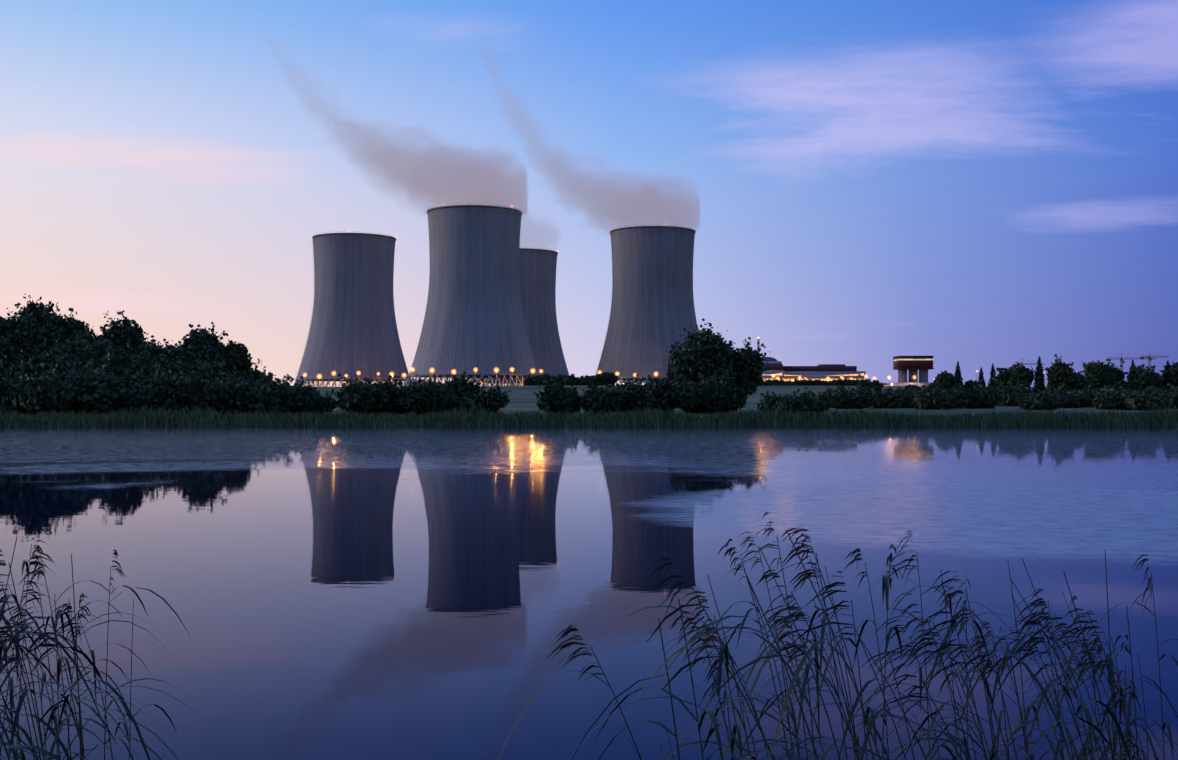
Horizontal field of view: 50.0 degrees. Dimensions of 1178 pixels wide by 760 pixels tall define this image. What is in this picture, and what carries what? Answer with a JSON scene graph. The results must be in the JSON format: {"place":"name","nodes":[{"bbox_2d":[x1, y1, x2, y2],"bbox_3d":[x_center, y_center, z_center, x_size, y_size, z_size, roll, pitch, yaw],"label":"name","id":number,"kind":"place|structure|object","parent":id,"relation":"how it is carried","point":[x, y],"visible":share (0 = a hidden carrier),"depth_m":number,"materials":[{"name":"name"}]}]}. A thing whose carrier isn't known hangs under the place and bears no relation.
{"place":"outdoors","nodes":[
{"label":"outdoors","id":0,"kind":"place"},
{"bbox_2d":[0,426,1177,759],"bbox_3d":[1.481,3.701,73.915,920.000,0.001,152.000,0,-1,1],"label":"pond water","id":1,"kind":"structure","parent":0,"point":[392,592],"depth_m":16.60,"materials":[{"name":"blue liquid"}]},
{"bbox_2d":[0,294,1177,416],"bbox_3d":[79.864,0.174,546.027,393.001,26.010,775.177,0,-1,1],"label":"tree","id":2,"kind":"object","parent":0,"point":[37,390],"depth_m":217.99,"materials":[{"name":"green plant"}]},
{"bbox_2d":[0,0,1177,386],"label":"sky","id":3,"kind":"structure","parent":0,"point":[863,184],"materials":[{"name":"blue"}]},
{"bbox_2d":[8,385,1177,426],"bbox_3d":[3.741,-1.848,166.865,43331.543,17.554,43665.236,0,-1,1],"label":"ground","id":4,"kind":"structure","parent":0,"point":[524,399],"depth_m":341.77,"materials":[{"name":"green plant"}]},
{"bbox_2d":[295,233,408,381],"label":"cooling tower","id":5,"kind":"structure","parent":4,"relation":"on","point":[353,329],"depth_m":1194.21,"materials":[{"name":"concrete"}]},
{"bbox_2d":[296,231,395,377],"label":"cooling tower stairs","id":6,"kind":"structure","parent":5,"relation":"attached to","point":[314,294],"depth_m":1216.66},
{"bbox_2d":[293,379,410,386],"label":"tower support columns","id":7,"kind":"structure","parent":5,"relation":"attached to","point":[312,382],"depth_m":1183.80,"materials":[{"name":"grey concrete"}]},
{"bbox_2d":[408,205,539,377],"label":"cooling tower","id":8,"kind":"structure","parent":4,"relation":"on","point":[473,318],"depth_m":1028.80,"materials":[{"name":"concrete"}]},
{"bbox_2d":[405,375,531,385],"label":"tower support columns","id":9,"kind":"structure","parent":8,"relation":"attached to","point":[409,379],"depth_m":1019.97,"materials":[{"name":"grey concrete"}]},
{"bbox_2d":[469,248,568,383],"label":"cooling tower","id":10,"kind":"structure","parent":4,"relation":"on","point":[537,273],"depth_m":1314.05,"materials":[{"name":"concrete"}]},
{"bbox_2d":[0,530,1177,759],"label":"reeds","id":11,"kind":"object","parent":4,"relation":"on","point":[1114,736],"visible":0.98,"depth_m":4.79,"materials":[{"name":"green plant"}]},
{"bbox_2d":[0,512,1151,728],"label":"reed plumes","id":12,"kind":"object","parent":11,"relation":"on","point":[783,619],"visible":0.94,"depth_m":4.77,"materials":[{"name":"brown plant"}]},
{"bbox_2d":[0,405,1177,426],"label":"reed belt","id":13,"kind":"object","parent":4,"relation":"on","point":[1166,417],"visible":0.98,"depth_m":133.55,"materials":[{"name":"green plant"}]},
{"bbox_2d":[620,381,649,384],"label":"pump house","id":14,"kind":"structure","parent":4,"relation":"on","point":[622,382],"depth_m":1082.50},
{"bbox_2d":[305,369,976,385],"bbox_3d":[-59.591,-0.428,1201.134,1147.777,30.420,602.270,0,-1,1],"label":"lamp posts","id":15,"kind":"object","parent":4,"relation":"on","point":[496,378],"visible":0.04,"depth_m":1133.49,"materials":[{"name":"silver metal"}]},
{"bbox_2d":[596,226,697,380],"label":"cooling tower","id":16,"kind":"structure","parent":4,"relation":"on","point":[653,315],"depth_m":1148.15,"materials":[{"name":"concrete"}]},
{"bbox_2d":[595,225,693,375],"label":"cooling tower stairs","id":17,"kind":"structure","parent":16,"relation":"attached to","point":[612,296],"depth_m":1175.24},
{"bbox_2d":[762,361,781,363],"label":"hall annex","id":18,"kind":"object","parent":4,"relation":"on","point":[774,362],"visible":0.18,"depth_m":1276.45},
{"bbox_2d":[757,339,759,353],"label":"vent stack","id":19,"kind":"object","parent":18,"relation":"on","point":[758,343],"visible":0.38,"depth_m":1316.26,"materials":[{"name":"white metal"}]},
{"bbox_2d":[761,370,886,385],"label":"turbine hall","id":20,"kind":"structure","parent":4,"relation":"on","point":[806,375],"depth_m":1284.62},
{"bbox_2d":[763,357,844,365],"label":"hall roofs","id":21,"kind":"structure","parent":20,"relation":"attached to","point":[769,359],"depth_m":1296.60,"materials":[{"name":"grey metal"}]},
{"bbox_2d":[763,364,856,370],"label":"hall upper cladding","id":22,"kind":"structure","parent":20,"relation":"attached to","point":[809,368],"depth_m":1288.88,"materials":[{"name":"red metal"}]},
{"bbox_2d":[887,383,930,385],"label":"building base","id":23,"kind":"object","parent":4,"relation":"on","point":[905,384],"depth_m":1226.16,"materials":[{"name":"grey concrete"}]},
{"bbox_2d":[898,369,927,382],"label":"columns","id":24,"kind":"structure","parent":23,"relation":"on","point":[912,374],"depth_m":1239.23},
{"bbox_2d":[893,356,933,369],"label":"tower top","id":25,"kind":"object","parent":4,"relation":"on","point":[912,362],"visible":0.93,"depth_m":1230.06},
{"bbox_2d":[954,356,1173,393],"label":"conifer trees","id":26,"kind":"object","parent":4,"relation":"on","point":[1039,385],"visible":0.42,"depth_m":499.06,"materials":[{"name":"green plant"}]},
{"bbox_2d":[1012,353,1167,370],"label":"distant cranes","id":27,"kind":"object","parent":4,"relation":"on","point":[1121,359],"visible":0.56,"depth_m":1586.72,"materials":[{"name":"brown"}]}
]}

